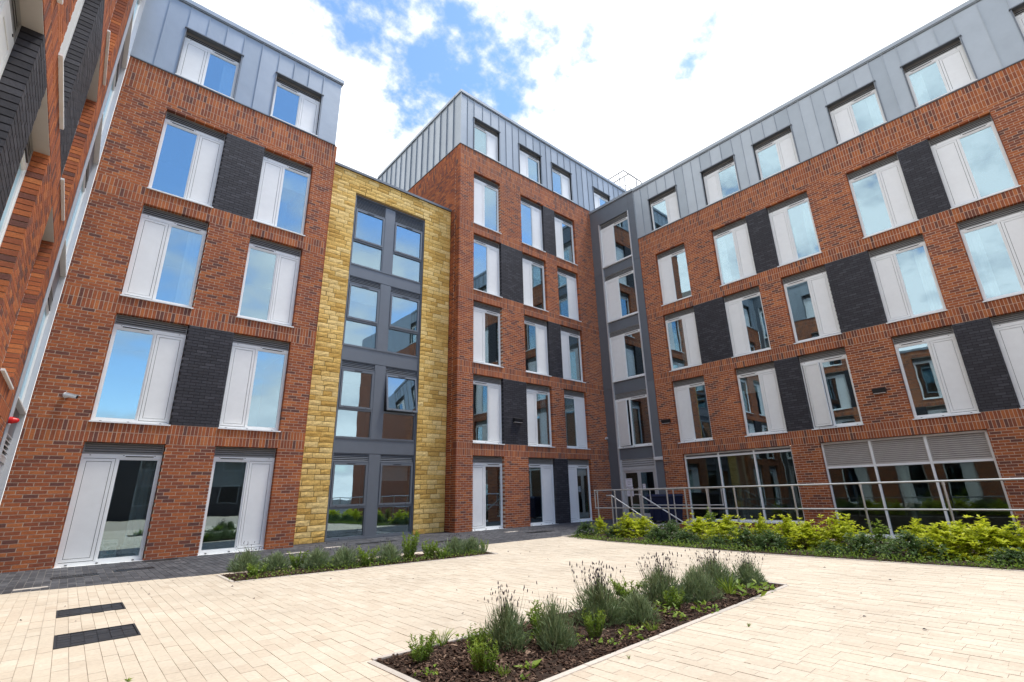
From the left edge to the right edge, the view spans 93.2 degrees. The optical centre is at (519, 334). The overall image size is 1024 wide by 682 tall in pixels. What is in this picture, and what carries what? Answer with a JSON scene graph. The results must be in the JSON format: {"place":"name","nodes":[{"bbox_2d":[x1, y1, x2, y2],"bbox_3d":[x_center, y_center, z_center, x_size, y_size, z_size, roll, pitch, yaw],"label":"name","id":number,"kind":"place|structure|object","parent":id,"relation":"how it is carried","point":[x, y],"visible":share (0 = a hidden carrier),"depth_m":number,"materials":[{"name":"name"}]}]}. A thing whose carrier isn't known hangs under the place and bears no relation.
{"place":"outdoors","nodes":[
{"label":"outdoors","id":0,"kind":"place"},
{"bbox_2d":[0,519,677,593],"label":"dark paving","id":1,"kind":"structure","parent":0,"point":[188,566],"depth_m":9.74,"materials":[{"name":"grey stone"}]},
{"bbox_2d":[645,494,683,523],"bbox_3d":[5.322,6.335,17.671,0.920,1.000,1.080,14,-24,-39],"label":"waste container","id":2,"kind":"object","parent":1,"relation":"on","point":[659,515],"visible":0.66,"depth_m":17.43,"materials":[{"name":"blue plastic"}]},
{"bbox_2d":[358,518,584,532],"bbox_3d":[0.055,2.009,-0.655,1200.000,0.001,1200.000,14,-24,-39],"label":"ground","id":3,"kind":"structure","parent":0,"point":[391,532],"depth_m":30.03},
{"bbox_2d":[632,0,1023,542],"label":"apartment block","id":4,"kind":"structure","parent":3,"relation":"on","point":[820,261],"depth_m":16.12,"materials":[{"name":"red brick"}]},
{"bbox_2d":[650,188,680,231],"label":"window","id":5,"kind":"structure","parent":4,"relation":"in","point":[670,198],"depth_m":21.70,"materials":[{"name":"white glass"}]},
{"bbox_2d":[657,244,691,305],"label":"window","id":6,"kind":"structure","parent":4,"relation":"in","point":[667,281],"depth_m":21.05,"materials":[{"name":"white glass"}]},
{"bbox_2d":[665,307,701,371],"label":"window","id":7,"kind":"structure","parent":4,"relation":"in","point":[687,326],"depth_m":19.87,"materials":[{"name":"white glass"}]},
{"bbox_2d":[673,376,712,443],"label":"window","id":8,"kind":"structure","parent":4,"relation":"in","point":[681,390],"depth_m":19.24,"materials":[{"name":"white glass"}]},
{"bbox_2d":[703,158,739,205],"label":"window","id":9,"kind":"structure","parent":4,"relation":"in","point":[712,183],"depth_m":20.15,"materials":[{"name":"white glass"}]},
{"bbox_2d":[713,218,756,286],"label":"window","id":10,"kind":"structure","parent":4,"relation":"in","point":[739,230],"depth_m":18.96,"materials":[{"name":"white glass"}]},
{"bbox_2d":[684,446,805,523],"bbox_3d":[7.743,5.339,17.144,0.240,2.440,4.025,14,-24,-39],"label":"shopfront window","id":11,"kind":"structure","parent":4,"relation":"in","point":[720,454],"depth_m":17.25,"materials":[{"name":"white metal"}]},
{"bbox_2d":[724,286,770,357],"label":"window","id":12,"kind":"structure","parent":4,"relation":"in","point":[737,325],"depth_m":18.27,"materials":[{"name":"white glass"}]},
{"bbox_2d":[736,362,787,436],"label":"window","id":13,"kind":"structure","parent":4,"relation":"in","point":[762,378],"depth_m":17.10,"materials":[{"name":"white glass"}]},
{"bbox_2d":[754,128,799,180],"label":"window","id":14,"kind":"structure","parent":4,"relation":"in","point":[785,146],"depth_m":18.26,"materials":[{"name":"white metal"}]},
{"bbox_2d":[767,192,821,266],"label":"window","id":15,"kind":"structure","parent":4,"relation":"in","point":[784,241],"depth_m":17.52,"materials":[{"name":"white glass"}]},
{"bbox_2d":[782,266,841,343],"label":"window","id":16,"kind":"structure","parent":4,"relation":"in","point":[824,309],"depth_m":16.35,"materials":[{"name":"white metal"}]},
{"bbox_2d":[799,347,863,429],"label":"window","id":17,"kind":"structure","parent":4,"relation":"in","point":[818,396],"depth_m":15.76,"materials":[{"name":"white metal"}]},
{"bbox_2d":[828,85,886,144],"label":"window","id":18,"kind":"structure","parent":4,"relation":"in","point":[842,115],"depth_m":16.65,"materials":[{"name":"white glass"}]},
{"bbox_2d":[847,154,918,238],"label":"window","id":19,"kind":"structure","parent":4,"relation":"in","point":[897,199],"depth_m":15.37,"materials":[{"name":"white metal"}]},
{"bbox_2d":[868,234,947,323],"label":"window","id":20,"kind":"structure","parent":4,"relation":"in","point":[887,272],"depth_m":14.73,"materials":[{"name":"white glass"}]},
{"bbox_2d":[821,430,1017,538],"bbox_3d":[10.954,4.286,13.668,0.240,2.760,4.005,14,-24,-39],"label":"shopfront window","id":21,"kind":"structure","parent":4,"relation":"in","point":[965,446],"depth_m":13.79,"materials":[{"name":"white metal"}]},
{"bbox_2d":[892,326,980,419],"bbox_3d":[11.706,1.084,13.727,0.225,2.480,1.450,14,-24,-39],"label":"window","id":22,"kind":"structure","parent":4,"relation":"in","point":[955,386],"depth_m":13.56,"materials":[{"name":"white glass"}]},
{"bbox_2d":[903,40,977,107],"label":"window","id":23,"kind":"structure","parent":4,"relation":"in","point":[953,64],"depth_m":14.89,"materials":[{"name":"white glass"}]},
{"bbox_2d":[928,115,1020,209],"bbox_3d":[13.009,-4.975,13.970,0.225,2.480,1.465,14,-24,-39],"label":"window","id":24,"kind":"structure","parent":4,"relation":"in","point":[960,186],"depth_m":14.18,"materials":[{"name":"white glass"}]},
{"bbox_2d":[957,202,1023,302],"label":"window","id":25,"kind":"structure","parent":4,"relation":"in","point":[1010,220],"depth_m":13.30,"materials":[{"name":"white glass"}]},
{"bbox_2d":[990,311,1023,408],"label":"window","id":26,"kind":"structure","parent":4,"relation":"in","point":[1008,328],"depth_m":12.64,"materials":[{"name":"white glass"}]},
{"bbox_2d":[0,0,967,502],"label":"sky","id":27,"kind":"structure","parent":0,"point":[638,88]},
{"bbox_2d":[0,521,1023,681],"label":"paving","id":28,"kind":"structure","parent":0,"point":[344,626],"depth_m":4.62,"materials":[{"name":"beige stone"}]},
{"bbox_2d":[0,0,133,442],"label":"apartment block","id":29,"kind":"structure","parent":28,"relation":"on","point":[57,59],"depth_m":6.04,"materials":[{"name":"red brick"}]},
{"bbox_2d":[0,0,21,78],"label":"window","id":30,"kind":"structure","parent":29,"relation":"in","point":[10,14],"depth_m":4.13,"materials":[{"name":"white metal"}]},
{"bbox_2d":[0,132,33,245],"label":"window","id":31,"kind":"structure","parent":29,"relation":"in","point":[28,151],"depth_m":5.66,"materials":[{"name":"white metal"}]},
{"bbox_2d":[58,0,84,129],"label":"window","id":32,"kind":"structure","parent":29,"relation":"in","point":[64,47],"depth_m":6.14,"materials":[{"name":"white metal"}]},
{"bbox_2d":[0,0,145,501],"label":"window bay","id":33,"kind":"object","parent":29,"relation":"attached to","point":[19,407],"depth_m":9.93,"materials":[{"name":"silver metal"}]},
{"bbox_2d":[16,287,52,413],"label":"window","id":34,"kind":"structure","parent":33,"relation":"in","point":[20,408],"depth_m":9.58,"materials":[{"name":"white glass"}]},
{"bbox_2d":[60,159,89,276],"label":"window","id":35,"kind":"structure","parent":33,"relation":"in","point":[84,184],"depth_m":10.49,"materials":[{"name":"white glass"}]},
{"bbox_2d":[93,55,120,163],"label":"window","id":36,"kind":"structure","parent":33,"relation":"in","point":[98,137],"depth_m":11.29,"materials":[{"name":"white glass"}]},
{"bbox_2d":[56,602,125,617],"bbox_3d":[-4.980,3.221,5.618,0.600,0.066,0.500,14,-24,-39],"label":"access cover","id":37,"kind":"object","parent":28,"relation":"on","point":[87,610],"visible":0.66,"depth_m":5.62,"materials":[{"name":"metal"}]},
{"bbox_2d":[53,623,140,649],"bbox_3d":[-3.941,2.831,4.507,0.600,0.066,0.600,14,-24,-39],"label":"access cover","id":38,"kind":"object","parent":28,"relation":"on","point":[68,640],"visible":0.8,"depth_m":4.51,"materials":[{"name":"metal"}]},
{"bbox_2d":[0,0,343,572],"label":"apartment block","id":39,"kind":"structure","parent":28,"relation":"on","point":[178,355],"depth_m":12.47,"materials":[{"name":"red brick"}]},
{"bbox_2d":[54,442,164,567],"bbox_3d":[-8.708,3.585,10.370,1.440,2.450,0.388,14,-24,-39],"label":"window","id":40,"kind":"structure","parent":39,"relation":"in","point":[80,543],"depth_m":10.27,"materials":[{"name":"white metal"}]},
{"bbox_2d":[89,314,187,425],"bbox_3d":[-8.730,0.823,11.207,1.440,2.480,0.225,14,-24,-39],"label":"window","id":41,"kind":"structure","parent":39,"relation":"in","point":[156,398],"depth_m":11.39,"materials":[{"name":"white metal"}]},
{"bbox_2d":[120,205,207,308],"bbox_3d":[-8.859,-1.913,12.163,1.440,2.480,0.388,14,-24,-39],"label":"window","id":42,"kind":"structure","parent":39,"relation":"in","point":[143,275],"depth_m":12.10,"materials":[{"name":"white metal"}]},
{"bbox_2d":[147,112,225,207],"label":"window","id":43,"kind":"structure","parent":39,"relation":"in","point":[208,149],"depth_m":13.20,"materials":[{"name":"white metal"}]},
{"bbox_2d":[175,32,240,99],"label":"window","id":44,"kind":"structure","parent":39,"relation":"in","point":[195,55],"depth_m":13.96,"materials":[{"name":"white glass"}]},
{"bbox_2d":[197,447,275,554],"bbox_3d":[-6.875,4.019,11.857,1.440,2.450,0.280,14,-24,-39],"label":"window","id":45,"kind":"structure","parent":39,"relation":"in","point":[251,469],"depth_m":12.01,"materials":[{"name":"white metal"}]},
{"bbox_2d":[218,334,288,431],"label":"window","id":46,"kind":"structure","parent":39,"relation":"in","point":[236,403],"depth_m":12.60,"materials":[{"name":"white metal"}]},
{"bbox_2d":[236,236,300,327],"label":"window","id":47,"kind":"structure","parent":39,"relation":"in","point":[286,269],"depth_m":13.83,"materials":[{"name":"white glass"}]},
{"bbox_2d":[252,150,310,236],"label":"window","id":48,"kind":"structure","parent":39,"relation":"in","point":[274,176],"depth_m":14.51,"materials":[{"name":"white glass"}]},
{"bbox_2d":[270,77,320,136],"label":"window","id":49,"kind":"structure","parent":39,"relation":"in","point":[308,103],"depth_m":15.72,"materials":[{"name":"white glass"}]},
{"bbox_2d":[217,551,497,581],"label":"bark mulch","id":50,"kind":"object","parent":28,"relation":"on","point":[269,575],"visible":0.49,"depth_m":8.31,"materials":[{"name":"brown wood"}]},
{"bbox_2d":[226,541,262,572],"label":"lavender","id":51,"kind":"object","parent":50,"relation":"on","point":[245,558],"visible":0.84,"depth_m":8.44,"materials":[{"name":"green plant"}]},
{"bbox_2d":[324,538,362,567],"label":"lavender","id":52,"kind":"object","parent":50,"relation":"on","point":[347,555],"visible":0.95,"depth_m":8.62,"materials":[{"name":"green plant"}]},
{"bbox_2d":[228,548,488,580],"bbox_3d":[-2.597,4.048,8.723,4.793,0.195,0.736,11,-22,-33],"label":"ground cover","id":53,"kind":"object","parent":50,"relation":"on","point":[322,567],"visible":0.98,"depth_m":8.47,"materials":[{"name":"green plant"}]},
{"bbox_2d":[293,161,451,544],"bbox_3d":[-6.206,1.031,18.005,4.970,12.450,5.452,14,-24,-39],"label":"stone stair bay","id":54,"kind":"object","parent":28,"relation":"on","point":[374,457],"visible":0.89,"depth_m":16.55,"materials":[{"name":"yellow stone"}]},
{"bbox_2d":[326,453,369,539],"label":"window","id":55,"kind":"structure","parent":54,"relation":"in","point":[338,458],"depth_m":14.39,"materials":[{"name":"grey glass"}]},
{"bbox_2d":[335,360,375,438],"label":"window","id":56,"kind":"structure","parent":54,"relation":"in","point":[352,366],"depth_m":15.27,"materials":[{"name":"grey glass"}]},
{"bbox_2d":[343,275,380,349],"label":"window","id":57,"kind":"structure","parent":54,"relation":"in","point":[355,294],"depth_m":16.26,"materials":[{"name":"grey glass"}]},
{"bbox_2d":[351,197,385,271],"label":"window","id":58,"kind":"structure","parent":54,"relation":"in","point":[368,208],"depth_m":17.11,"materials":[{"name":"grey glass"}]},
{"bbox_2d":[375,455,413,535],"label":"window","id":59,"kind":"structure","parent":54,"relation":"in","point":[392,467],"depth_m":15.45,"materials":[{"name":"grey glass"}]},
{"bbox_2d":[381,366,417,440],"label":"window","id":60,"kind":"structure","parent":54,"relation":"in","point":[391,372],"depth_m":16.21,"materials":[{"name":"grey glass"}]},
{"bbox_2d":[387,287,419,356],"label":"window","id":61,"kind":"structure","parent":54,"relation":"in","point":[394,292],"depth_m":17.12,"materials":[{"name":"grey glass"}]},
{"bbox_2d":[391,212,422,282],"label":"window","id":62,"kind":"structure","parent":54,"relation":"in","point":[403,221],"depth_m":18.07,"materials":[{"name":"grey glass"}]},
{"bbox_2d":[377,89,626,532],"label":"apartment block","id":63,"kind":"structure","parent":28,"relation":"on","point":[520,201],"depth_m":20.52,"materials":[{"name":"red brick"}]},
{"bbox_2d":[474,121,499,162],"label":"window","id":64,"kind":"structure","parent":63,"relation":"in","point":[491,137],"depth_m":21.60,"materials":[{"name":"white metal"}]},
{"bbox_2d":[472,456,502,530],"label":"window","id":65,"kind":"structure","parent":63,"relation":"in","point":[480,463],"depth_m":16.75,"materials":[{"name":"white metal"}]},
{"bbox_2d":[473,174,501,233],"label":"window","id":66,"kind":"structure","parent":63,"relation":"in","point":[479,182],"depth_m":20.36,"materials":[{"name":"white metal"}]},
{"bbox_2d":[473,234,502,297],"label":"window","id":67,"kind":"structure","parent":63,"relation":"in","point":[492,248],"depth_m":19.74,"materials":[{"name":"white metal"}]},
{"bbox_2d":[472,375,504,444],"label":"window","id":68,"kind":"structure","parent":63,"relation":"in","point":[494,420],"depth_m":17.93,"materials":[{"name":"white metal"}]},
{"bbox_2d":[473,301,503,367],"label":"window","id":69,"kind":"structure","parent":63,"relation":"in","point":[480,319],"depth_m":18.60,"materials":[{"name":"white metal"}]},
{"bbox_2d":[521,197,545,252],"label":"window","id":70,"kind":"structure","parent":63,"relation":"in","point":[536,217],"depth_m":22.31,"materials":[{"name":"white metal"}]},
{"bbox_2d":[522,253,548,311],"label":"window","id":71,"kind":"structure","parent":63,"relation":"in","point":[529,271],"depth_m":21.23,"materials":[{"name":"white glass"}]},
{"bbox_2d":[524,316,551,376],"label":"window","id":72,"kind":"structure","parent":63,"relation":"in","point":[540,326],"depth_m":20.50,"materials":[{"name":"white metal"}]},
{"bbox_2d":[526,383,554,447],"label":"window","id":73,"kind":"structure","parent":63,"relation":"in","point":[531,389],"depth_m":19.48,"materials":[{"name":"white glass"}]},
{"bbox_2d":[528,458,555,525],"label":"window","id":74,"kind":"structure","parent":63,"relation":"in","point":[545,465],"depth_m":18.70,"materials":[{"name":"white metal"}]},
{"bbox_2d":[554,213,577,265],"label":"window","id":75,"kind":"structure","parent":63,"relation":"in","point":[559,220],"depth_m":23.42,"materials":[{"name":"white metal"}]},
{"bbox_2d":[557,267,581,321],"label":"window","id":76,"kind":"structure","parent":63,"relation":"in","point":[570,277],"depth_m":22.78,"materials":[{"name":"white metal"}]},
{"bbox_2d":[560,326,585,382],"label":"window","id":77,"kind":"structure","parent":63,"relation":"in","point":[566,332],"depth_m":21.61,"materials":[{"name":"white metal"}]},
{"bbox_2d":[564,390,590,449],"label":"window","id":78,"kind":"structure","parent":63,"relation":"in","point":[569,396],"depth_m":20.96,"materials":[{"name":"white metal"}]},
{"bbox_2d":[568,459,594,522],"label":"window","id":79,"kind":"structure","parent":63,"relation":"in","point":[573,464],"depth_m":19.81,"materials":[{"name":"white metal"}]},
{"bbox_2d":[367,577,788,681],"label":"bark mulch","id":80,"kind":"object","parent":28,"relation":"on","point":[478,676],"visible":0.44,"depth_m":3.67,"materials":[{"name":"brown wood"}]},
{"bbox_2d":[406,629,437,663],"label":"herb","id":81,"kind":"object","parent":80,"relation":"on","point":[417,651],"visible":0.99,"depth_m":3.58,"materials":[{"name":"green plant"}]},
{"bbox_2d":[466,630,499,673],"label":"herb","id":82,"kind":"object","parent":80,"relation":"on","point":[479,656],"visible":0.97,"depth_m":3.32,"materials":[{"name":"green plant"}]},
{"bbox_2d":[479,581,533,653],"bbox_3d":[-0.073,2.261,3.901,0.454,0.490,0.456,12,-22,-35],"label":"lavender","id":83,"kind":"object","parent":80,"relation":"on","point":[506,631],"visible":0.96,"depth_m":3.84,"materials":[{"name":"green plant"}]},
{"bbox_2d":[532,581,579,654],"bbox_3d":[0.264,2.248,3.854,0.396,0.545,0.433,-7,-19,15],"label":"lavender","id":84,"kind":"object","parent":80,"relation":"on","point":[556,625],"visible":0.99,"depth_m":3.82,"materials":[{"name":"green plant"}]},
{"bbox_2d":[564,561,634,628],"bbox_3d":[0.717,2.453,4.622,0.663,0.562,0.615,-2,-18,2],"label":"lavender","id":85,"kind":"object","parent":80,"relation":"on","point":[595,601],"visible":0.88,"depth_m":4.51,"materials":[{"name":"green plant"}]},
{"bbox_2d":[610,584,663,626],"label":"lavender","id":86,"kind":"object","parent":80,"relation":"on","point":[637,605],"visible":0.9,"depth_m":4.46,"materials":[{"name":"green plant"}]},
{"bbox_2d":[636,551,693,606],"bbox_3d":[1.513,2.668,5.303,0.617,0.562,0.658,14,-24,-39],"label":"lavender","id":87,"kind":"object","parent":80,"relation":"on","point":[659,581],"visible":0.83,"depth_m":5.22,"materials":[{"name":"green plant"}]},
{"bbox_2d":[678,554,724,602],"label":"lavender","id":88,"kind":"object","parent":80,"relation":"on","point":[693,579],"visible":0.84,"depth_m":5.27,"materials":[{"name":"green plant"}]},
{"bbox_2d":[685,544,744,588],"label":"lavender","id":89,"kind":"object","parent":80,"relation":"on","point":[715,569],"visible":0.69,"depth_m":6.03,"materials":[{"name":"green plant"}]},
{"bbox_2d":[729,551,767,585],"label":"lavender","id":90,"kind":"object","parent":80,"relation":"on","point":[748,573],"visible":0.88,"depth_m":6.09,"materials":[{"name":"green plant"}]},
{"bbox_2d":[589,189,665,519],"bbox_3d":[6.209,0.926,23.263,4.230,15.300,2.715,14,-24,-39],"label":"entrance bay","id":91,"kind":"object","parent":28,"relation":"on","point":[633,435],"visible":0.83,"depth_m":22.42,"materials":[{"name":"silver metal"}]},
{"bbox_2d":[600,212,631,268],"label":"window","id":92,"kind":"structure","parent":91,"relation":"in","point":[607,229],"depth_m":23.90,"materials":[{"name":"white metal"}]},
{"bbox_2d":[604,265,637,322],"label":"window","id":93,"kind":"structure","parent":91,"relation":"in","point":[614,308],"depth_m":23.02,"materials":[{"name":"white metal"}]},
{"bbox_2d":[609,324,644,382],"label":"window","id":94,"kind":"structure","parent":91,"relation":"in","point":[617,339],"depth_m":22.12,"materials":[{"name":"white metal"}]},
{"bbox_2d":[615,389,651,448],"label":"window","id":95,"kind":"structure","parent":91,"relation":"in","point":[625,429],"depth_m":21.15,"materials":[{"name":"white metal"}]},
{"bbox_2d":[561,531,1023,571],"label":"flower bed","id":96,"kind":"object","parent":28,"relation":"on","point":[874,559],"visible":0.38,"depth_m":8.39,"materials":[{"name":"soil"}]},
{"bbox_2d":[703,514,753,543],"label":"golden shrub","id":97,"kind":"object","parent":96,"relation":"on","point":[725,524],"visible":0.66,"depth_m":10.75,"materials":[{"name":"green plant"}]},
{"bbox_2d":[749,529,798,551],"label":"dark shrub","id":98,"kind":"object","parent":96,"relation":"on","point":[769,539],"visible":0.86,"depth_m":9.33,"materials":[{"name":"green plant"}]},
{"bbox_2d":[569,533,1023,569],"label":"ground cover","id":99,"kind":"object","parent":96,"relation":"on","point":[854,555],"visible":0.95,"depth_m":8.33,"materials":[{"name":"green plant"}]},
{"bbox_2d":[785,517,839,550],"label":"golden shrub","id":100,"kind":"object","parent":96,"relation":"on","point":[805,528],"visible":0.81,"depth_m":9.31,"materials":[{"name":"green plant"}]},
{"bbox_2d":[806,512,875,551],"bbox_3d":[6.043,3.742,9.241,1.188,0.692,1.234,-10,-20,23],"label":"golden shrub","id":101,"kind":"object","parent":96,"relation":"on","point":[837,530],"visible":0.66,"depth_m":9.15,"materials":[{"name":"green plant"}]},
{"bbox_2d":[838,531,895,556],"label":"dark shrub","id":102,"kind":"object","parent":96,"relation":"on","point":[863,541],"visible":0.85,"depth_m":8.36,"materials":[{"name":"green plant"}]},
{"bbox_2d":[874,529,959,560],"bbox_3d":[6.387,3.388,7.824,0.978,0.474,1.048,12,-22,-36],"label":"dark shrub","id":103,"kind":"object","parent":96,"relation":"on","point":[914,548],"visible":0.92,"depth_m":7.79,"materials":[{"name":"green plant"}]},
{"bbox_2d":[914,525,981,559],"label":"golden shrub","id":104,"kind":"object","parent":96,"relation":"on","point":[933,532],"visible":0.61,"depth_m":7.74,"materials":[{"name":"green plant"}]},
{"bbox_2d":[922,515,1012,561],"bbox_3d":[7.179,3.251,7.801,1.142,0.684,1.155,13,-23,-37],"label":"golden shrub","id":105,"kind":"object","parent":96,"relation":"on","point":[958,529],"visible":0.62,"depth_m":7.70,"materials":[{"name":"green plant"}]},
{"bbox_2d":[949,514,1023,561],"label":"golden shrub","id":106,"kind":"object","parent":96,"relation":"on","point":[983,524],"visible":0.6,"depth_m":7.48,"materials":[{"name":"green plant"}]},
{"bbox_2d":[979,546,1023,566],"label":"dark shrub","id":107,"kind":"object","parent":96,"relation":"on","point":[1011,554],"visible":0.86,"depth_m":6.95,"materials":[{"name":"green plant"}]},
{"bbox_2d":[594,478,1023,539],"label":"guard railing","id":108,"kind":"object","parent":28,"relation":"on","point":[866,509],"visible":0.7,"depth_m":11.12,"materials":[{"name":"metal"}]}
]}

